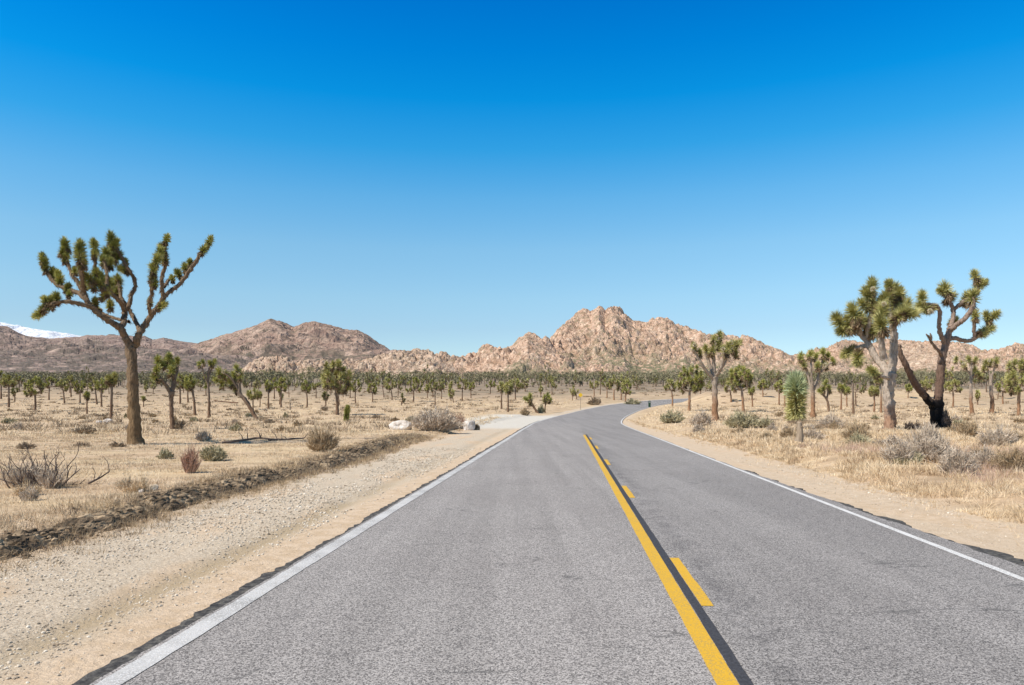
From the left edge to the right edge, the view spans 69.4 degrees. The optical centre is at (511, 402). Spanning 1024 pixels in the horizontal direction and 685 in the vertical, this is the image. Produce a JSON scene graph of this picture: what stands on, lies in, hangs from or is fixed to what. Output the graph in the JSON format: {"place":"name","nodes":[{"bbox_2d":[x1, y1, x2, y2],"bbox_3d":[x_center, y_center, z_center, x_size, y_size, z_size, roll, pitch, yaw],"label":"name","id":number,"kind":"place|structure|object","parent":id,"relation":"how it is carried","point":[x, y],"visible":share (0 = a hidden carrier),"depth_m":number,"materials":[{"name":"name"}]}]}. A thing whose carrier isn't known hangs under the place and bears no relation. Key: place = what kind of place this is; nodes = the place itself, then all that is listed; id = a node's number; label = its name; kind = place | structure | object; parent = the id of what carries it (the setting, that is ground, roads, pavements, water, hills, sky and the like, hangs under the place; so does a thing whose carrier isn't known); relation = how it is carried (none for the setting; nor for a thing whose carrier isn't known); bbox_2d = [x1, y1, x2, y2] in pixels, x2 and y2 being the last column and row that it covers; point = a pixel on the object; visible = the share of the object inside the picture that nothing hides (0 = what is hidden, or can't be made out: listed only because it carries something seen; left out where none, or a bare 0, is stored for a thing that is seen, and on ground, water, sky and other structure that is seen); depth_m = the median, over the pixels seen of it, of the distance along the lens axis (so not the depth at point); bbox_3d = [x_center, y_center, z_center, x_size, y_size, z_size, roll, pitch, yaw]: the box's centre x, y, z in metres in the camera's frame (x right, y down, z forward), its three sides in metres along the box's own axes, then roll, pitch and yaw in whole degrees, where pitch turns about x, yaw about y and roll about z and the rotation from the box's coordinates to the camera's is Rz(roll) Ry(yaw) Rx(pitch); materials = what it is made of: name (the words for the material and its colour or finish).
{"place":"outdoors","nodes":[
{"label":"outdoors","id":0,"kind":"place"},
{"bbox_2d":[0,322,80,337],"bbox_3d":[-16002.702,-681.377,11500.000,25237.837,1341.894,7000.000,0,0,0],"label":"mountain","id":1,"kind":"structure","parent":0,"point":[27,331],"depth_m":11952.36,"materials":[{"name":"white snow"}]},
{"bbox_2d":[0,326,259,375],"bbox_3d":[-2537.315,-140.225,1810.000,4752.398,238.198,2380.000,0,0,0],"label":"mountain","id":2,"kind":"structure","parent":0,"point":[92,353],"depth_m":908.98,"materials":[{"name":"brown stone"}]},
{"bbox_2d":[0,427,437,530],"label":"dry grass","id":3,"kind":"structure","parent":0,"point":[98,447],"depth_m":18.83,"materials":[{"name":"plant"}]},
{"bbox_2d":[191,319,408,361],"bbox_3d":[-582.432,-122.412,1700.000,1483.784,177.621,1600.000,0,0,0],"label":"mountain","id":4,"kind":"structure","parent":0,"point":[315,341],"depth_m":1254.55,"materials":[{"name":"brown stone"}]},
{"bbox_2d":[242,348,495,376],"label":"mountain","id":5,"kind":"structure","parent":0,"point":[410,362],"depth_m":587.23,"materials":[{"name":"brown stone"}]},
{"bbox_2d":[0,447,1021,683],"bbox_3d":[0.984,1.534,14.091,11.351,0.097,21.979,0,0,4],"label":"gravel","id":6,"kind":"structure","parent":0,"point":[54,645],"depth_m":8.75,"materials":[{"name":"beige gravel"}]},
{"bbox_2d":[0,376,1023,684],"bbox_3d":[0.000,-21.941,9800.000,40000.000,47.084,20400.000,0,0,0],"label":"ground","id":7,"kind":"structure","parent":0,"point":[146,624],"depth_m":11.86,"materials":[{"name":"beige sand"}]},
{"bbox_2d":[0,374,16,406],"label":"joshua tree","id":8,"kind":"object","parent":7,"relation":"on","point":[8,383],"visible":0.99,"depth_m":100.16,"materials":[{"name":"green plant"}]},
{"bbox_2d":[0,459,44,486],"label":"dry shrub","id":9,"kind":"object","parent":7,"relation":"on","point":[12,473],"visible":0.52,"depth_m":12.22,"materials":[{"name":"grey plant"}]},
{"bbox_2d":[8,478,44,495],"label":"dry shrub","id":10,"kind":"object","parent":7,"relation":"on","point":[22,488],"visible":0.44,"depth_m":11.19,"materials":[{"name":"plant"}]},
{"bbox_2d":[19,485,38,500],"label":"dry shrub","id":11,"kind":"object","parent":7,"relation":"on","point":[31,494],"visible":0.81,"depth_m":10.46,"materials":[{"name":"beige plant"}]},
{"bbox_2d":[23,375,45,410],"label":"joshua tree","id":12,"kind":"object","parent":7,"relation":"on","point":[38,381],"visible":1,"depth_m":83.72,"materials":[{"name":"green plant"}]},
{"bbox_2d":[0,436,84,487],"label":"dead shrub","id":13,"kind":"object","parent":7,"relation":"on","point":[56,473],"visible":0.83,"depth_m":12.21,"materials":[{"name":"brown plant"}]},
{"bbox_2d":[44,377,57,399],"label":"joshua tree","id":14,"kind":"object","parent":7,"relation":"on","point":[47,386],"visible":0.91,"depth_m":129.57,"materials":[{"name":"green plant"}]},
{"bbox_2d":[34,465,74,488],"bbox_3d":[-7.503,1.198,12.084,0.651,0.456,0.468,0,0,0],"label":"dry shrub","id":15,"kind":"object","parent":7,"relation":"on","point":[45,481],"visible":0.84,"depth_m":12.06,"materials":[{"name":"beige plant"}]},
{"bbox_2d":[58,378,68,402],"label":"joshua tree","id":16,"kind":"object","parent":7,"relation":"on","point":[61,384],"visible":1,"depth_m":117.33,"materials":[{"name":"green plant"}]},
{"bbox_2d":[73,380,85,402],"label":"joshua tree","id":17,"kind":"object","parent":7,"relation":"on","point":[76,385],"visible":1,"depth_m":119.42,"materials":[{"name":"green plant"}]},
{"bbox_2d":[71,425,96,433],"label":"dry shrub","id":18,"kind":"object","parent":7,"relation":"on","point":[88,429],"visible":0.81,"depth_m":33.05,"materials":[{"name":"brown plant"}]},
{"bbox_2d":[95,377,108,406],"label":"joshua tree","id":19,"kind":"object","parent":7,"relation":"on","point":[100,389],"visible":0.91,"depth_m":101.15,"materials":[{"name":"green plant"}]},
{"bbox_2d":[104,371,118,418],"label":"joshua tree","id":20,"kind":"object","parent":7,"relation":"on","point":[111,380],"visible":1,"depth_m":58.30,"materials":[{"name":"green plant"}]},
{"bbox_2d":[30,228,214,444],"bbox_3d":[-13.204,-2.209,24.518,5.601,7.522,3.526,0,0,0],"label":"joshua tree","id":21,"kind":"object","parent":7,"relation":"on","point":[105,284],"visible":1,"depth_m":24.55,"materials":[{"name":"green plant"}]},
{"bbox_2d":[113,473,149,491],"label":"dry shrub","id":22,"kind":"object","parent":7,"relation":"on","point":[138,485],"visible":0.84,"depth_m":11.52,"materials":[{"name":"plant"}]},
{"bbox_2d":[156,447,173,458],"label":"dry shrub","id":23,"kind":"object","parent":7,"relation":"on","point":[166,453],"visible":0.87,"depth_m":18.53,"materials":[{"name":"green plant"}]},
{"bbox_2d":[149,351,180,428],"bbox_3d":[-18.122,-0.652,38.793,1.410,4.282,1.789,0,0,0],"label":"joshua tree","id":24,"kind":"object","parent":7,"relation":"on","point":[169,363],"visible":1,"depth_m":38.67,"materials":[{"name":"green plant"}]},
{"bbox_2d":[176,373,184,402],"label":"joshua tree","id":25,"kind":"object","parent":7,"relation":"on","point":[180,386],"visible":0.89,"depth_m":109.88,"materials":[{"name":"green plant"}]},
{"bbox_2d":[183,374,196,415],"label":"joshua tree","id":26,"kind":"object","parent":7,"relation":"on","point":[190,383],"visible":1,"depth_m":64.38,"materials":[{"name":"green plant"}]},
{"bbox_2d":[179,444,204,472],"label":"dry shrub","id":27,"kind":"object","parent":7,"relation":"on","point":[190,464],"visible":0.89,"depth_m":14.63,"materials":[{"name":"brown plant"}]},
{"bbox_2d":[0,437,404,562],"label":"crumbled berm","id":28,"kind":"structure","parent":7,"relation":"on","point":[176,496],"depth_m":10.50,"materials":[{"name":"soil"}]},
{"bbox_2d":[194,428,211,440],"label":"dry shrub","id":29,"kind":"object","parent":7,"relation":"on","point":[202,436],"visible":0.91,"depth_m":27.29,"materials":[{"name":"grey plant"}]},
{"bbox_2d":[196,358,217,417],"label":"joshua tree","id":30,"kind":"object","parent":7,"relation":"on","point":[210,364],"visible":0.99,"depth_m":60.92,"materials":[{"name":"green plant"}]},
{"bbox_2d":[198,444,227,460],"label":"dry shrub","id":31,"kind":"object","parent":7,"relation":"on","point":[211,453],"visible":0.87,"depth_m":17.77,"materials":[{"name":"green plant"}]},
{"bbox_2d":[0,432,443,577],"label":"dead weeds","id":32,"kind":"object","parent":7,"relation":"on","point":[227,475],"visible":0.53,"depth_m":11.44,"materials":[{"name":"beige plant"}]},
{"bbox_2d":[211,363,257,419],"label":"joshua tree","id":33,"kind":"object","parent":7,"relation":"on","point":[235,388],"visible":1,"depth_m":56.98,"materials":[{"name":"green plant"}]},
{"bbox_2d":[222,429,269,443],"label":"fallen branch","id":34,"kind":"object","parent":7,"relation":"on","point":[240,440],"visible":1,"depth_m":25.80,"materials":[{"name":"wood"}]},
{"bbox_2d":[246,387,260,409],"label":"joshua tree","id":35,"kind":"object","parent":7,"relation":"on","point":[255,396],"visible":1,"depth_m":85.88,"materials":[{"name":"green plant"}]},
{"bbox_2d":[264,379,273,408],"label":"joshua tree","id":36,"kind":"object","parent":7,"relation":"on","point":[268,387],"visible":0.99,"depth_m":88.45,"materials":[{"name":"green plant"}]},
{"bbox_2d":[273,376,287,406],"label":"joshua tree","id":37,"kind":"object","parent":7,"relation":"on","point":[279,387],"visible":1,"depth_m":100.72,"materials":[{"name":"green plant"}]},
{"bbox_2d":[72,421,536,684],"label":"road broken edge","id":38,"kind":"object","parent":7,"relation":"on","point":[94,675],"visible":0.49,"depth_m":5.37,"materials":[{"name":"concrete"}]},
{"bbox_2d":[300,379,311,406],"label":"joshua tree","id":39,"kind":"object","parent":7,"relation":"on","point":[307,389],"visible":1,"depth_m":97.94,"materials":[{"name":"green plant"}]},
{"bbox_2d":[303,423,340,451],"bbox_3d":[-5.330,0.972,20.870,1.204,0.958,0.815,0,0,0],"label":"dry shrub","id":40,"kind":"object","parent":7,"relation":"on","point":[321,441],"visible":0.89,"depth_m":20.79,"materials":[{"name":"beige plant"}]},
{"bbox_2d":[320,358,351,414],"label":"joshua tree","id":41,"kind":"object","parent":7,"relation":"on","point":[341,376],"visible":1,"depth_m":68.71,"materials":[{"name":"green plant"}]},
{"bbox_2d":[389,420,411,429],"bbox_3d":[-5.666,1.216,37.642,1.206,0.684,0.863,0,0,0],"label":"boulder","id":42,"kind":"object","parent":7,"relation":"on","point":[397,424],"visible":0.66,"depth_m":37.34,"materials":[{"name":"white stone"}]},
{"bbox_2d":[406,377,422,401],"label":"joshua tree","id":43,"kind":"object","parent":7,"relation":"on","point":[413,388],"visible":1,"depth_m":122.92,"materials":[{"name":"green plant"}]},
{"bbox_2d":[401,402,467,431],"bbox_3d":[-3.777,0.705,36.935,3.513,1.604,2.208,0,0,0],"label":"dry shrub","id":44,"kind":"object","parent":7,"relation":"on","point":[438,421],"visible":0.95,"depth_m":36.49,"materials":[{"name":"beige plant"}]},
{"bbox_2d":[429,379,444,405],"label":"joshua tree","id":45,"kind":"object","parent":7,"relation":"on","point":[435,386],"visible":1,"depth_m":101.33,"materials":[{"name":"green plant"}]},
{"bbox_2d":[503,381,513,411],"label":"joshua tree","id":46,"kind":"object","parent":7,"relation":"on","point":[508,391],"visible":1,"depth_m":82.36,"materials":[{"name":"green plant"}]},
{"bbox_2d":[0,370,1020,386],"bbox_3d":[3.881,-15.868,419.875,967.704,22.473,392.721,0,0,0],"label":"woodland","id":47,"kind":"object","parent":7,"relation":"on","point":[559,376],"visible":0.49,"depth_m":271.99,"materials":[{"name":"green plant"}]},
{"bbox_2d":[0,382,1023,438],"bbox_3d":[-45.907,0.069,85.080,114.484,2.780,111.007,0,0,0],"label":"dry grass","id":48,"kind":"structure","parent":7,"relation":"on","point":[184,403],"depth_m":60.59,"materials":[{"name":"plant"}]},
{"bbox_2d":[4,417,1023,548],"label":"dry weeds","id":49,"kind":"object","parent":7,"relation":"on","point":[631,420],"visible":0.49,"depth_m":13.96,"materials":[{"name":"beige plant"}]},
{"bbox_2d":[521,392,538,412],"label":"joshua tree","id":50,"kind":"object","parent":7,"relation":"on","point":[528,398],"visible":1,"depth_m":81.40,"materials":[{"name":"green plant"}]},
{"bbox_2d":[609,374,619,399],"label":"joshua tree","id":51,"kind":"object","parent":7,"relation":"on","point":[613,381],"visible":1,"depth_m":129.91,"materials":[{"name":"green plant"}]},
{"bbox_2d":[621,380,631,400],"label":"joshua tree","id":52,"kind":"object","parent":7,"relation":"on","point":[624,388],"visible":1,"depth_m":124.31,"materials":[{"name":"green plant"}]},
{"bbox_2d":[663,378,675,405],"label":"joshua tree","id":53,"kind":"object","parent":7,"relation":"on","point":[667,386],"visible":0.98,"depth_m":102.41,"materials":[{"name":"green plant"}]},
{"bbox_2d":[659,408,685,422],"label":"dry shrub","id":54,"kind":"object","parent":7,"relation":"on","point":[670,416],"visible":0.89,"depth_m":49.79,"materials":[{"name":"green plant"}]},
{"bbox_2d":[675,364,704,410],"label":"joshua tree","id":55,"kind":"object","parent":7,"relation":"on","point":[696,384],"visible":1,"depth_m":85.32,"materials":[{"name":"green plant"}]},
{"bbox_2d":[688,408,715,425],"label":"dry shrub","id":56,"kind":"object","parent":7,"relation":"on","point":[703,418],"visible":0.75,"depth_m":42.86,"materials":[{"name":"beige plant"}]},
{"bbox_2d":[690,329,743,420],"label":"joshua tree","id":57,"kind":"object","parent":7,"relation":"on","point":[732,348],"visible":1,"depth_m":54.63,"materials":[{"name":"green plant"}]},
{"bbox_2d":[728,364,753,411],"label":"joshua tree","id":58,"kind":"object","parent":7,"relation":"on","point":[745,375],"visible":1,"depth_m":80.35,"materials":[{"name":"green plant"}]},
{"bbox_2d":[723,408,761,427],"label":"dry shrub","id":59,"kind":"object","parent":7,"relation":"on","point":[743,421],"visible":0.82,"depth_m":39.91,"materials":[{"name":"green plant"}]},
{"bbox_2d":[773,380,783,403],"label":"joshua tree","id":60,"kind":"object","parent":7,"relation":"on","point":[779,385],"visible":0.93,"depth_m":101.91,"materials":[{"name":"green plant"}]},
{"bbox_2d":[777,425,796,437],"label":"dry shrub","id":61,"kind":"object","parent":7,"relation":"on","point":[786,432],"visible":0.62,"depth_m":27.43,"materials":[{"name":"beige plant"}]},
{"bbox_2d":[782,369,809,420],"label":"yucca","id":62,"kind":"object","parent":7,"relation":"on","point":[795,390],"visible":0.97,"depth_m":53.42,"materials":[{"name":"green plant"}]},
{"bbox_2d":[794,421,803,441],"bbox_3d":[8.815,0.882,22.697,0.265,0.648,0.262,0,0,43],"label":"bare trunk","id":63,"kind":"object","parent":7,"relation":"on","point":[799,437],"visible":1,"depth_m":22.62,"materials":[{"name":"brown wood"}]},
{"bbox_2d":[804,426,821,437],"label":"dry shrub","id":64,"kind":"object","parent":7,"relation":"on","point":[809,433],"visible":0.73,"depth_m":26.41,"materials":[{"name":"beige plant"}]},
{"bbox_2d":[797,345,836,416],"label":"joshua tree","id":65,"kind":"object","parent":7,"relation":"on","point":[822,366],"visible":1,"depth_m":62.45,"materials":[{"name":"green plant"}]},
{"bbox_2d":[816,378,833,411],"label":"joshua tree","id":66,"kind":"object","parent":7,"relation":"on","point":[824,386],"visible":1,"depth_m":82.40,"materials":[{"name":"green plant"}]},
{"bbox_2d":[815,410,845,427],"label":"dry shrub","id":67,"kind":"object","parent":7,"relation":"on","point":[828,420],"visible":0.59,"depth_m":39.04,"materials":[{"name":"beige plant"}]},
{"bbox_2d":[843,375,866,405],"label":"joshua tree","id":68,"kind":"object","parent":7,"relation":"on","point":[862,390],"visible":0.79,"depth_m":103.96,"materials":[{"name":"green plant"}]},
{"bbox_2d":[838,418,872,438],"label":"dry shrub","id":69,"kind":"object","parent":7,"relation":"on","point":[849,432],"visible":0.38,"depth_m":26.17,"materials":[{"name":"beige plant"}]},
{"bbox_2d":[845,429,873,443],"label":"dry shrub","id":70,"kind":"object","parent":7,"relation":"on","point":[858,437],"visible":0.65,"depth_m":23.05,"materials":[{"name":"beige plant"}]},
{"bbox_2d":[867,385,879,411],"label":"joshua tree","id":71,"kind":"object","parent":7,"relation":"on","point":[873,391],"visible":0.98,"depth_m":84.31,"materials":[{"name":"green plant"}]},
{"bbox_2d":[828,275,925,429],"bbox_3d":[17.858,-2.425,36.106,4.053,7.894,4.076,0,0,0],"label":"joshua tree","id":72,"kind":"object","parent":7,"relation":"on","point":[893,305],"visible":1,"depth_m":36.03,"materials":[{"name":"green plant"}]},
{"bbox_2d":[873,378,882,412],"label":"joshua tree","id":73,"kind":"object","parent":7,"relation":"on","point":[878,382],"visible":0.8,"depth_m":81.39,"materials":[{"name":"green plant"}]},
{"bbox_2d":[745,470,1023,565],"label":"road broken edge","id":74,"kind":"object","parent":7,"relation":"on","point":[1006,556],"visible":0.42,"depth_m":7.61,"materials":[{"name":"concrete"}]},
{"bbox_2d":[877,434,924,463],"bbox_3d":[8.606,1.038,16.370,0.974,0.761,0.748,0,0,0],"label":"dry shrub","id":75,"kind":"object","parent":7,"relation":"on","point":[900,451],"visible":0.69,"depth_m":16.32,"materials":[{"name":"beige plant"}]},
{"bbox_2d":[892,448,924,464],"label":"dry shrub","id":76,"kind":"object","parent":7,"relation":"on","point":[900,461],"visible":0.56,"depth_m":16.14,"materials":[{"name":"beige plant"}]},
{"bbox_2d":[892,420,955,461],"bbox_3d":[9.488,0.897,16.794,1.467,1.154,1.053,0,0,0],"label":"dry shrub","id":77,"kind":"object","parent":7,"relation":"on","point":[929,441],"visible":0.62,"depth_m":16.69,"materials":[{"name":"beige plant"}]},
{"bbox_2d":[923,442,961,462],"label":"dry shrub","id":78,"kind":"object","parent":7,"relation":"on","point":[936,455],"visible":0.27,"depth_m":16.45,"materials":[{"name":"beige plant"}]},
{"bbox_2d":[897,267,1003,427],"bbox_3d":[23.632,-2.858,39.479,7.800,8.706,2.365,0,0,-17],"label":"joshua tree","id":79,"kind":"object","parent":7,"relation":"on","point":[936,403],"visible":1,"depth_m":39.58,"materials":[{"name":"green plant"}]},
{"bbox_2d":[944,378,962,406],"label":"joshua tree","id":80,"kind":"object","parent":7,"relation":"on","point":[950,386],"visible":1,"depth_m":101.69,"materials":[{"name":"green plant"}]},
{"bbox_2d":[932,442,981,474],"bbox_3d":[8.469,1.044,14.004,0.812,0.720,0.685,0,0,-28],"label":"dry shrub","id":81,"kind":"object","parent":7,"relation":"on","point":[954,461],"visible":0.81,"depth_m":13.88,"materials":[{"name":"beige plant"}]},
{"bbox_2d":[953,418,980,436],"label":"dry shrub","id":82,"kind":"object","parent":7,"relation":"on","point":[970,428],"visible":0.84,"depth_m":28.65,"materials":[{"name":"beige plant"}]},
{"bbox_2d":[952,355,984,413],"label":"joshua tree","id":83,"kind":"object","parent":7,"relation":"on","point":[976,375],"visible":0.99,"depth_m":76.91,"materials":[{"name":"green plant"}]},
{"bbox_2d":[963,445,995,469],"bbox_3d":[9.547,1.073,15.037,0.722,0.654,0.653,0,0,28],"label":"dry shrub","id":84,"kind":"object","parent":7,"relation":"on","point":[982,457],"visible":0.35,"depth_m":14.95,"materials":[{"name":"beige plant"}]},
{"bbox_2d":[976,435,1002,447],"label":"dry shrub","id":85,"kind":"object","parent":7,"relation":"on","point":[985,440],"visible":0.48,"depth_m":22.18,"materials":[{"name":"beige plant"}]},
{"bbox_2d":[980,356,999,412],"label":"joshua tree","id":86,"kind":"object","parent":7,"relation":"on","point":[985,366],"visible":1,"depth_m":78.39,"materials":[{"name":"green plant"}]},
{"bbox_2d":[976,422,1019,445],"bbox_3d":[15.032,0.952,22.911,1.256,0.888,0.986,0,0,-29],"label":"dry shrub","id":87,"kind":"object","parent":7,"relation":"on","point":[1000,434],"visible":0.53,"depth_m":22.76,"materials":[{"name":"beige plant"}]},
{"bbox_2d":[982,440,1023,471],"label":"dry shrub","id":88,"kind":"object","parent":7,"relation":"on","point":[1009,460],"visible":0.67,"depth_m":14.37,"materials":[{"name":"beige plant"}]},
{"bbox_2d":[1003,357,1023,415],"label":"joshua tree","id":89,"kind":"object","parent":7,"relation":"on","point":[1011,383],"visible":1,"depth_m":69.23,"materials":[{"name":"green plant"}]},
{"bbox_2d":[0,0,1023,356],"label":"sky","id":90,"kind":"structure","parent":0,"point":[453,177],"materials":[{"name":"blue"}]},
{"bbox_2d":[454,332,645,376],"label":"mountain","id":91,"kind":"structure","parent":0,"point":[529,352],"depth_m":591.81,"materials":[{"name":"brown stone"}]},
{"bbox_2d":[90,399,1023,684],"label":"road","id":92,"kind":"structure","parent":0,"point":[522,557],"depth_m":5.86,"materials":[{"name":"grey asphalt"}]},
{"bbox_2d":[95,398,687,684],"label":"road edge line","id":93,"kind":"object","parent":92,"relation":"on","point":[147,660],"visible":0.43,"depth_m":5.58,"materials":[{"name":"white paint"}]},
{"bbox_2d":[583,435,738,684],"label":"road centre line","id":94,"kind":"object","parent":92,"relation":"on","point":[717,667],"visible":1,"depth_m":5.52,"materials":[{"name":"yellow paint"}]},
{"bbox_2d":[585,434,753,684],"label":"road seam","id":95,"kind":"object","parent":92,"relation":"on","point":[733,663],"visible":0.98,"depth_m":5.52,"materials":[{"name":"black asphalt"}]},
{"bbox_2d":[670,558,712,605],"bbox_3d":[1.507,1.496,6.307,0.094,0.001,1.700,0,0,4],"label":"road dash line","id":96,"kind":"object","parent":92,"relation":"on","point":[697,591],"visible":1,"depth_m":6.10,"materials":[{"name":"yellow paint"}]},
{"bbox_2d":[621,402,1023,580],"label":"road edge line","id":97,"kind":"object","parent":92,"relation":"on","point":[951,551],"visible":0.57,"depth_m":8.89,"materials":[{"name":"white paint"}]},
{"bbox_2d":[550,306,831,376],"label":"mountain","id":98,"kind":"structure","parent":0,"point":[611,335],"depth_m":710.04,"materials":[{"name":"brown stone"}]},
{"bbox_2d":[638,400,1023,438],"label":"dry grass","id":99,"kind":"structure","parent":0,"point":[763,428],"depth_m":68.93,"materials":[{"name":"plant"}]},
{"bbox_2d":[683,426,1023,522],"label":"dry grass","id":100,"kind":"structure","parent":0,"point":[750,437],"depth_m":16.74,"materials":[{"name":"beige plant"}]},
{"bbox_2d":[793,338,1023,366],"bbox_3d":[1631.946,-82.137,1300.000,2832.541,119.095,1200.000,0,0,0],"label":"mountain","id":101,"kind":"structure","parent":0,"point":[1014,350],"depth_m":1050.29,"materials":[{"name":"brown stone"}]},
{"bbox_2d":[822,341,1020,376],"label":"mountain","id":102,"kind":"structure","parent":0,"point":[919,356],"depth_m":687.39,"materials":[{"name":"brown stone"}]},
{"bbox_2d":[941,407,951,427],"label":"dry shrub","id":103,"kind":"object","parent":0,"point":[946,421],"visible":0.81,"depth_m":38.14,"materials":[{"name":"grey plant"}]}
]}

